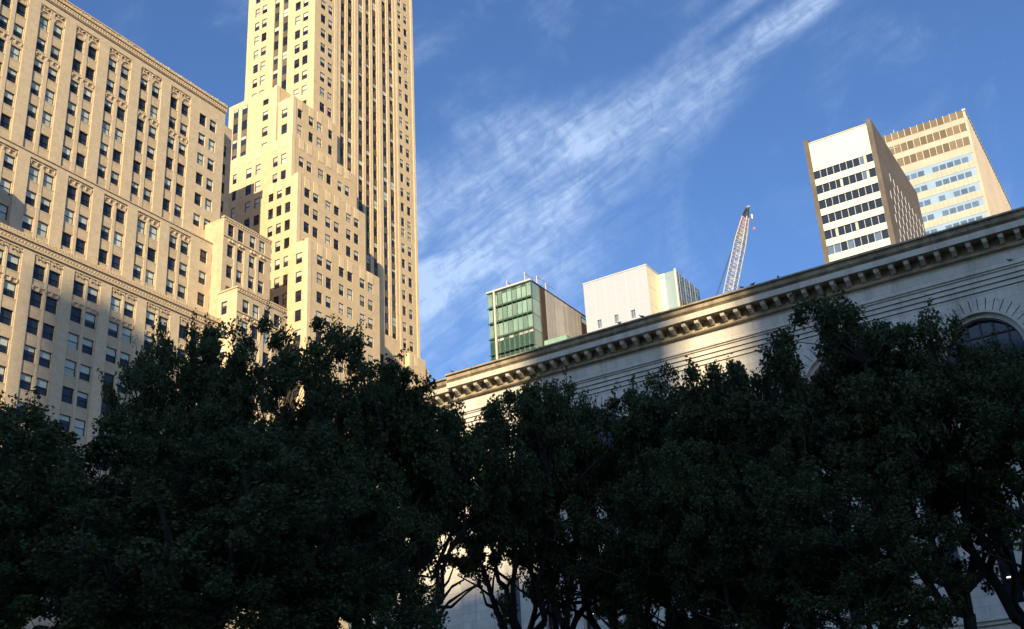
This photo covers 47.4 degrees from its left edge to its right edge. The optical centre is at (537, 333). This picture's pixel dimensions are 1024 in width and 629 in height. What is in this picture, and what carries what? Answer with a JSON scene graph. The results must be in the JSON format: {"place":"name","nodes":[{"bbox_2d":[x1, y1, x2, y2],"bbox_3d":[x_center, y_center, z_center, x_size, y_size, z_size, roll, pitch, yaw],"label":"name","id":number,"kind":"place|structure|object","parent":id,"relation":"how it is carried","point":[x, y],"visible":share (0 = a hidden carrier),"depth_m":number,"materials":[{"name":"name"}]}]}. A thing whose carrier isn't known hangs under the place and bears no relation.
{"place":"outdoors","nodes":[
{"label":"outdoors","id":0,"kind":"place"},
{"bbox_2d":[0,0,287,628],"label":"brick office building","id":1,"kind":"structure","parent":0,"point":[119,228],"depth_m":162.99,"materials":[{"name":"beige brick"}]},
{"bbox_2d":[0,366,4,382],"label":"window","id":2,"kind":"structure","parent":1,"relation":"in","point":[2,369],"depth_m":137.96,"materials":[{"name":"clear glass"}]},
{"bbox_2d":[0,204,7,219],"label":"window","id":3,"kind":"structure","parent":1,"relation":"in","point":[3,209],"depth_m":147.54,"materials":[{"name":"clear glass"}]},
{"bbox_2d":[0,15,7,30],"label":"window","id":4,"kind":"structure","parent":1,"relation":"in","point":[3,21],"depth_m":157.75,"materials":[{"name":"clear glass"}]},
{"bbox_2d":[0,336,8,353],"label":"window","id":5,"kind":"structure","parent":1,"relation":"in","point":[4,341],"depth_m":139.19,"materials":[{"name":"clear glass"}]},
{"bbox_2d":[0,178,10,195],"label":"window","id":6,"kind":"structure","parent":1,"relation":"in","point":[5,186],"depth_m":148.81,"materials":[{"name":"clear glass"}]},
{"bbox_2d":[0,114,10,129],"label":"window","id":7,"kind":"structure","parent":1,"relation":"in","point":[5,120],"depth_m":153.72,"materials":[{"name":"clear glass"}]},
{"bbox_2d":[0,307,12,325],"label":"window","id":8,"kind":"structure","parent":1,"relation":"in","point":[5,314],"depth_m":140.47,"materials":[{"name":"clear glass"}]},
{"bbox_2d":[3,90,13,106],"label":"window","id":9,"kind":"structure","parent":1,"relation":"in","point":[8,97],"depth_m":155.15,"materials":[{"name":"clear glass"}]},
{"bbox_2d":[3,154,14,170],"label":"window","id":10,"kind":"structure","parent":1,"relation":"in","point":[8,160],"depth_m":150.27,"materials":[{"name":"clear glass"}]},
{"bbox_2d":[3,280,15,298],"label":"window","id":11,"kind":"structure","parent":1,"relation":"in","point":[9,287],"depth_m":141.91,"materials":[{"name":"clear glass"}]},
{"bbox_2d":[7,68,16,83],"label":"window","id":12,"kind":"structure","parent":1,"relation":"in","point":[11,75],"depth_m":156.62,"materials":[{"name":"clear glass"}]},
{"bbox_2d":[7,253,18,271],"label":"window","id":13,"kind":"structure","parent":1,"relation":"in","point":[12,261],"depth_m":143.35,"materials":[{"name":"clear glass"}]},
{"bbox_2d":[10,45,19,61],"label":"window","id":14,"kind":"structure","parent":1,"relation":"in","point":[15,52],"depth_m":158.06,"materials":[{"name":"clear glass"}]},
{"bbox_2d":[13,24,22,39],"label":"window","id":15,"kind":"structure","parent":1,"relation":"in","point":[18,30],"depth_m":159.51,"materials":[{"name":"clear glass"}]},
{"bbox_2d":[16,2,25,17],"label":"window","id":16,"kind":"structure","parent":1,"relation":"in","point":[21,9],"depth_m":160.98,"materials":[{"name":"clear glass"}]},
{"bbox_2d":[19,373,31,390],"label":"window","id":17,"kind":"structure","parent":1,"relation":"in","point":[25,380],"depth_m":140.51,"materials":[{"name":"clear glass"}]},
{"bbox_2d":[22,214,32,230],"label":"window","id":18,"kind":"structure","parent":1,"relation":"in","point":[27,221],"depth_m":150.34,"materials":[{"name":"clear glass"}]},
{"bbox_2d":[24,126,33,141],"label":"window","id":19,"kind":"structure","parent":1,"relation":"in","point":[29,132],"depth_m":156.60,"materials":[{"name":"clear glass"}]},
{"bbox_2d":[23,344,35,362],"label":"window","id":20,"kind":"structure","parent":1,"relation":"in","point":[29,352],"depth_m":141.96,"materials":[{"name":"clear glass"}]},
{"bbox_2d":[25,190,35,206],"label":"window","id":21,"kind":"structure","parent":1,"relation":"in","point":[30,196],"depth_m":151.78,"materials":[{"name":"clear glass"}]},
{"bbox_2d":[27,103,36,118],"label":"window","id":22,"kind":"structure","parent":1,"relation":"in","point":[32,110],"depth_m":158.06,"materials":[{"name":"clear glass"}]},
{"bbox_2d":[26,317,38,335],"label":"window","id":23,"kind":"structure","parent":1,"relation":"in","point":[32,325],"depth_m":143.42,"materials":[{"name":"clear glass"}]},
{"bbox_2d":[28,166,38,182],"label":"window","id":24,"kind":"structure","parent":1,"relation":"in","point":[33,173],"depth_m":153.19,"materials":[{"name":"clear glass"}]},
{"bbox_2d":[30,81,39,95],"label":"window","id":25,"kind":"structure","parent":1,"relation":"in","point":[35,87],"depth_m":159.49,"materials":[{"name":"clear glass"}]},
{"bbox_2d":[29,290,41,308],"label":"window","id":26,"kind":"structure","parent":1,"relation":"in","point":[35,298],"depth_m":144.90,"materials":[{"name":"clear glass"}]},
{"bbox_2d":[33,59,42,73],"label":"window","id":27,"kind":"structure","parent":1,"relation":"in","point":[37,67],"depth_m":160.94,"materials":[{"name":"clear glass"}]},
{"bbox_2d":[33,264,44,281],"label":"window","id":28,"kind":"structure","parent":1,"relation":"in","point":[38,273],"depth_m":146.36,"materials":[{"name":"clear glass"}]},
{"bbox_2d":[36,37,45,52],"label":"window","id":29,"kind":"structure","parent":1,"relation":"in","point":[40,45],"depth_m":162.42,"materials":[{"name":"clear glass"}]},
{"bbox_2d":[36,378,47,395],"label":"window","id":30,"kind":"structure","parent":1,"relation":"in","point":[42,384],"depth_m":142.37,"materials":[{"name":"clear glass"}]},
{"bbox_2d":[37,221,47,237],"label":"window","id":31,"kind":"structure","parent":1,"relation":"in","point":[42,228],"depth_m":152.15,"materials":[{"name":"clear glass"}]},
{"bbox_2d":[39,134,48,149],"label":"window","id":32,"kind":"structure","parent":1,"relation":"in","point":[44,140],"depth_m":158.48,"materials":[{"name":"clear glass"}]},
{"bbox_2d":[39,350,50,367],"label":"window","id":33,"kind":"structure","parent":1,"relation":"in","point":[44,359],"depth_m":143.77,"materials":[{"name":"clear glass"}]},
{"bbox_2d":[40,197,50,213],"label":"window","id":34,"kind":"structure","parent":1,"relation":"in","point":[45,204],"depth_m":153.60,"materials":[{"name":"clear glass"}]},
{"bbox_2d":[42,111,51,126],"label":"window","id":35,"kind":"structure","parent":1,"relation":"in","point":[46,119],"depth_m":159.92,"materials":[{"name":"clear glass"}]},
{"bbox_2d":[42,323,53,340],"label":"window","id":36,"kind":"structure","parent":1,"relation":"in","point":[48,330],"depth_m":145.22,"materials":[{"name":"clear glass"}]},
{"bbox_2d":[43,174,52,189],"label":"window","id":37,"kind":"structure","parent":1,"relation":"in","point":[48,180],"depth_m":155.00,"materials":[{"name":"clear glass"}]},
{"bbox_2d":[45,89,53,104],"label":"window","id":38,"kind":"structure","parent":1,"relation":"in","point":[49,97],"depth_m":161.37,"materials":[{"name":"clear glass"}]},
{"bbox_2d":[45,297,56,314],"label":"window","id":39,"kind":"structure","parent":1,"relation":"in","point":[51,304],"depth_m":146.68,"materials":[{"name":"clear glass"}]},
{"bbox_2d":[48,271,59,287],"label":"window","id":40,"kind":"structure","parent":1,"relation":"in","point":[54,278],"depth_m":148.15,"materials":[{"name":"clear glass"}]},
{"bbox_2d":[59,414,69,431],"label":"window","id":41,"kind":"structure","parent":1,"relation":"in","point":[64,419],"depth_m":143.98,"materials":[{"name":"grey glass"}]},
{"bbox_2d":[61,232,70,248],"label":"window","id":42,"kind":"structure","parent":1,"relation":"in","point":[66,238],"depth_m":155.11,"materials":[{"name":"black glass"}]},
{"bbox_2d":[61,386,72,403],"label":"window","id":43,"kind":"structure","parent":1,"relation":"in","point":[67,393],"depth_m":145.29,"materials":[{"name":"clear glass"}]},
{"bbox_2d":[64,208,73,224],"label":"window","id":44,"kind":"structure","parent":1,"relation":"in","point":[68,216],"depth_m":156.54,"materials":[{"name":"white glass"}]},
{"bbox_2d":[64,359,75,376],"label":"window","id":45,"kind":"structure","parent":1,"relation":"in","point":[70,366],"depth_m":146.75,"materials":[{"name":"grey glass"}]},
{"bbox_2d":[66,185,75,200],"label":"window","id":46,"kind":"structure","parent":1,"relation":"in","point":[71,191],"depth_m":157.98,"materials":[{"name":"black glass"}]},
{"bbox_2d":[67,333,78,349],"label":"window","id":47,"kind":"structure","parent":1,"relation":"in","point":[72,342],"depth_m":148.19,"materials":[{"name":"grey glass"}]},
{"bbox_2d":[70,306,80,323],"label":"window","id":48,"kind":"structure","parent":1,"relation":"in","point":[75,316],"depth_m":149.64,"materials":[{"name":"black glass"}]},
{"bbox_2d":[73,281,83,297],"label":"window","id":49,"kind":"structure","parent":1,"relation":"in","point":[78,288],"depth_m":151.13,"materials":[{"name":"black glass"}]},
{"bbox_2d":[74,419,84,436],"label":"window","id":50,"kind":"structure","parent":1,"relation":"in","point":[79,426],"depth_m":145.64,"materials":[{"name":"grey glass"}]},
{"bbox_2d":[75,239,84,254],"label":"window","id":51,"kind":"structure","parent":1,"relation":"in","point":[80,245],"depth_m":156.92,"materials":[{"name":"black glass"}]},
{"bbox_2d":[76,391,87,408],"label":"window","id":52,"kind":"structure","parent":1,"relation":"in","point":[82,398],"depth_m":147.11,"materials":[{"name":"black glass"}]},
{"bbox_2d":[78,215,87,230],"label":"window","id":53,"kind":"structure","parent":1,"relation":"in","point":[82,223],"depth_m":158.36,"materials":[{"name":"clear glass"}]},
{"bbox_2d":[79,364,89,381],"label":"window","id":54,"kind":"structure","parent":1,"relation":"in","point":[84,374],"depth_m":148.52,"materials":[{"name":"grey glass"}]},
{"bbox_2d":[80,192,89,207],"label":"window","id":55,"kind":"structure","parent":1,"relation":"in","point":[85,198],"depth_m":159.80,"materials":[{"name":"clear glass"}]},
{"bbox_2d":[82,338,92,355],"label":"window","id":56,"kind":"structure","parent":1,"relation":"in","point":[87,346],"depth_m":150.01,"materials":[{"name":"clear glass"}]},
{"bbox_2d":[84,312,95,328],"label":"window","id":57,"kind":"structure","parent":1,"relation":"in","point":[89,318],"depth_m":151.45,"materials":[{"name":"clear glass"}]},
{"bbox_2d":[87,287,97,303],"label":"window","id":58,"kind":"structure","parent":1,"relation":"in","point":[92,296],"depth_m":152.89,"materials":[{"name":"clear glass"}]},
{"bbox_2d":[98,249,106,263],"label":"window","id":59,"kind":"structure","parent":1,"relation":"in","point":[102,257],"depth_m":159.88,"materials":[{"name":"clear glass"}]},
{"bbox_2d":[103,373,113,385],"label":"window","id":60,"kind":"structure","parent":1,"relation":"in","point":[109,378],"depth_m":151.70,"materials":[{"name":"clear glass"}]},
{"bbox_2d":[105,347,115,363],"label":"window","id":61,"kind":"structure","parent":1,"relation":"in","point":[110,353],"depth_m":152.97,"materials":[{"name":"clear glass"}]},
{"bbox_2d":[108,321,117,337],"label":"window","id":62,"kind":"structure","parent":1,"relation":"in","point":[113,328],"depth_m":154.43,"materials":[{"name":"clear glass"}]},
{"bbox_2d":[110,296,120,312],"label":"window","id":63,"kind":"structure","parent":1,"relation":"in","point":[115,303],"depth_m":155.87,"materials":[{"name":"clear glass"}]},
{"bbox_2d":[119,352,129,367],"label":"window","id":64,"kind":"structure","parent":1,"relation":"in","point":[123,356],"depth_m":154.77,"materials":[{"name":"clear glass"}]},
{"bbox_2d":[122,327,131,342],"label":"window","id":65,"kind":"structure","parent":1,"relation":"in","point":[126,333],"depth_m":156.21,"materials":[{"name":"clear glass"}]},
{"bbox_2d":[124,302,133,318],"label":"window","id":66,"kind":"structure","parent":1,"relation":"in","point":[128,308],"depth_m":157.67,"materials":[{"name":"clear glass"}]},
{"bbox_2d":[145,311,154,326],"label":"window","id":67,"kind":"structure","parent":1,"relation":"in","point":[150,317],"depth_m":160.62,"materials":[{"name":"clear glass"}]},
{"bbox_2d":[292,353,491,628],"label":"plane tree","id":68,"kind":"object","parent":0,"point":[425,473],"visible":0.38,"depth_m":41.30,"materials":[{"name":"green plant"}]},
{"bbox_2d":[68,0,1023,381],"label":"sky","id":69,"kind":"structure","parent":0,"point":[566,144],"materials":[{"name":"blue"}]},
{"bbox_2d":[509,362,708,628],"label":"plane tree","id":70,"kind":"object","parent":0,"point":[625,465],"visible":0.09,"depth_m":48.88,"materials":[{"name":"green plant"}]},
{"bbox_2d":[803,118,925,263],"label":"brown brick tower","id":71,"kind":"structure","parent":0,"point":[865,196],"depth_m":257.27,"materials":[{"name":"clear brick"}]},
{"bbox_2d":[882,108,1010,234],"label":"banded office tower","id":72,"kind":"structure","parent":0,"point":[945,164],"depth_m":311.16,"materials":[{"name":"beige concrete"}]},
{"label":"park ground","id":73,"kind":"structure","parent":0,"visible":0},
{"bbox_2d":[0,390,84,628],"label":"plane tree","id":74,"kind":"object","parent":73,"relation":"on","point":[11,410],"visible":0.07,"depth_m":40.37,"materials":[{"name":"green plant"}]},
{"bbox_2d":[0,385,186,628],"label":"plane tree","id":75,"kind":"object","parent":73,"relation":"on","point":[66,481],"visible":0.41,"depth_m":35.63,"materials":[{"name":"green plant"}]},
{"bbox_2d":[93,307,264,597],"bbox_3d":[-12.642,8.826,40.238,6.273,20.698,6.068,9,-26,-27],"label":"plane tree","id":76,"kind":"object","parent":73,"relation":"on","point":[136,377],"visible":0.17,"depth_m":41.36,"materials":[{"name":"green plant"}]},
{"bbox_2d":[15,401,383,628],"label":"plane tree","id":77,"kind":"object","parent":73,"relation":"on","point":[217,528],"visible":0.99,"depth_m":32.29,"materials":[{"name":"green plant"}]},
{"bbox_2d":[133,299,299,627],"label":"plane tree","id":78,"kind":"object","parent":73,"relation":"on","point":[238,360],"visible":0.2,"depth_m":41.50,"materials":[{"name":"green plant"}]},
{"bbox_2d":[185,312,424,620],"bbox_3d":[-7.853,8.352,39.232,8.280,20.173,8.010,-9,-24,12],"label":"plane tree","id":79,"kind":"object","parent":73,"relation":"on","point":[286,369],"visible":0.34,"depth_m":39.95,"materials":[{"name":"green plant"}]},
{"bbox_2d":[248,439,449,628],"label":"plane tree","id":80,"kind":"object","parent":73,"relation":"on","point":[366,598],"visible":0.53,"depth_m":35.67,"materials":[{"name":"green plant"}]},
{"bbox_2d":[376,389,514,626],"bbox_3d":[-4.180,10.741,44.922,7.712,19.962,6.282,-7,-24,8],"label":"plane tree","id":81,"kind":"object","parent":73,"relation":"on","point":[452,560],"visible":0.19,"depth_m":45.93,"materials":[{"name":"green plant"}]},
{"bbox_2d":[441,372,600,628],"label":"plane tree","id":82,"kind":"object","parent":73,"relation":"on","point":[494,413],"visible":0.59,"depth_m":47.68,"materials":[{"name":"green plant"}]},
{"bbox_2d":[497,369,642,628],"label":"plane tree","id":83,"kind":"object","parent":73,"relation":"on","point":[581,419],"visible":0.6,"depth_m":48.68,"materials":[{"name":"green plant"}]},
{"bbox_2d":[561,438,758,628],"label":"plane tree","id":84,"kind":"object","parent":73,"relation":"on","point":[626,551],"visible":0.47,"depth_m":40.13,"materials":[{"name":"green plant"}]},
{"bbox_2d":[561,377,759,628],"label":"plane tree","id":85,"kind":"object","parent":73,"relation":"on","point":[677,605],"visible":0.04,"depth_m":49.17,"materials":[{"name":"green plant"}]},
{"bbox_2d":[619,355,832,610],"bbox_3d":[7.951,9.872,45.514,8.668,20.352,8.980,-11,-24,17],"label":"plane tree","id":86,"kind":"object","parent":73,"relation":"on","point":[711,423],"visible":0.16,"depth_m":45.73,"materials":[{"name":"green plant"}]},
{"bbox_2d":[642,428,829,628],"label":"plane tree","id":87,"kind":"object","parent":73,"relation":"on","point":[704,523],"visible":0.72,"depth_m":37.44,"materials":[{"name":"green plant"}]},
{"bbox_2d":[660,353,851,628],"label":"plane tree","id":88,"kind":"object","parent":73,"relation":"on","point":[754,382],"visible":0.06,"depth_m":44.98,"materials":[{"name":"green plant"}]},
{"bbox_2d":[708,283,965,626],"bbox_3d":[11.164,7.576,39.197,8.298,19.298,8.515,17,-31,-40],"label":"plane tree","id":89,"kind":"object","parent":73,"relation":"on","point":[843,354],"visible":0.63,"depth_m":39.62,"materials":[{"name":"green plant"}]},
{"bbox_2d":[728,439,976,628],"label":"plane tree","id":90,"kind":"object","parent":73,"relation":"on","point":[859,575],"visible":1,"depth_m":34.55,"materials":[{"name":"green plant"}]},
{"bbox_2d":[774,297,1023,628],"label":"plane tree","id":91,"kind":"object","parent":73,"relation":"on","point":[924,331],"visible":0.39,"depth_m":38.73,"materials":[{"name":"green plant"}]},
{"bbox_2d":[894,326,1023,628],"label":"plane tree","id":92,"kind":"object","parent":73,"relation":"on","point":[964,383],"visible":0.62,"depth_m":38.31,"materials":[{"name":"green plant"}]},
{"bbox_2d":[940,350,1023,571],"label":"plane tree","id":93,"kind":"object","parent":73,"relation":"on","point":[1012,375],"visible":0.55,"depth_m":37.01,"materials":[{"name":"green plant"}]},
{"label":"ground","id":94,"kind":"structure","parent":0,"visible":0},
{"bbox_2d":[228,0,428,628],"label":"setback skyscraper","id":95,"kind":"structure","parent":94,"relation":"on","point":[322,185],"depth_m":224.26,"materials":[{"name":"beige stone"}]},
{"bbox_2d":[295,309,300,321],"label":"window","id":96,"kind":"structure","parent":95,"relation":"in","point":[297,313],"depth_m":187.51,"materials":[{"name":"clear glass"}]},
{"bbox_2d":[296,271,301,282],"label":"window","id":97,"kind":"structure","parent":95,"relation":"in","point":[299,274],"depth_m":190.26,"materials":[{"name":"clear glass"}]},
{"bbox_2d":[231,0,418,384],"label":"window","id":98,"kind":"structure","parent":95,"relation":"in","point":[306,2],"depth_m":215.40,"materials":[{"name":"black glass"}]},
{"bbox_2d":[273,0,395,338],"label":"strip window","id":99,"kind":"structure","parent":95,"relation":"in","point":[284,69],"depth_m":233.36,"materials":[{"name":"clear glass"}]},
{"bbox_2d":[486,272,586,360],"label":"glass office building","id":100,"kind":"structure","parent":94,"relation":"on","point":[526,314],"depth_m":282.12,"materials":[{"name":"glass"}]},
{"bbox_2d":[583,264,699,332],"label":"white museum building","id":101,"kind":"structure","parent":94,"relation":"on","point":[630,294],"depth_m":291.75,"materials":[{"name":"white concrete panels"},{"name":"pale teal glass"},{"name":"dark glass"}]},
{"bbox_2d":[349,206,1023,628],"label":"classical library","id":102,"kind":"structure","parent":94,"relation":"on","point":[971,276],"depth_m":73.22,"materials":[{"name":"stone"}]},
{"bbox_2d":[510,578,521,626],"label":"slit window","id":103,"kind":"structure","parent":102,"relation":"in","point":[517,579],"depth_m":77.29,"materials":[{"name":"black glass"}]},
{"bbox_2d":[548,588,558,628],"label":"slit window","id":104,"kind":"structure","parent":102,"relation":"in","point":[550,619],"depth_m":75.54,"materials":[{"name":"black glass"}]},
{"bbox_2d":[584,415,621,479],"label":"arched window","id":105,"kind":"structure","parent":102,"relation":"in","point":[616,417],"depth_m":78.19,"materials":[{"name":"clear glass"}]},
{"bbox_2d":[844,529,864,625],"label":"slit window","id":106,"kind":"structure","parent":102,"relation":"in","point":[851,612],"depth_m":65.61,"materials":[{"name":"brown"}]},
{"bbox_2d":[938,520,961,589],"bbox_3d":[22.718,12.118,64.002,0.980,6.279,0.080,-17,-26,27],"label":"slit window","id":107,"kind":"structure","parent":102,"relation":"in","point":[956,554],"depth_m":63.92,"materials":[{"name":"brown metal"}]},
{"bbox_2d":[949,320,1023,379],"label":"arched window","id":108,"kind":"structure","parent":102,"relation":"in","point":[977,330],"depth_m":67.06,"materials":[{"name":"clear glass"}]},
{"bbox_2d":[994,501,1023,602],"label":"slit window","id":109,"kind":"structure","parent":102,"relation":"in","point":[1007,587],"depth_m":62.15,"materials":[{"name":"black"}]},
{"bbox_2d":[716,206,754,294],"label":"luffing crane","id":110,"kind":"object","parent":94,"relation":"on","point":[739,245],"visible":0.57,"depth_m":207.89,"materials":[{"name":"white paint"}]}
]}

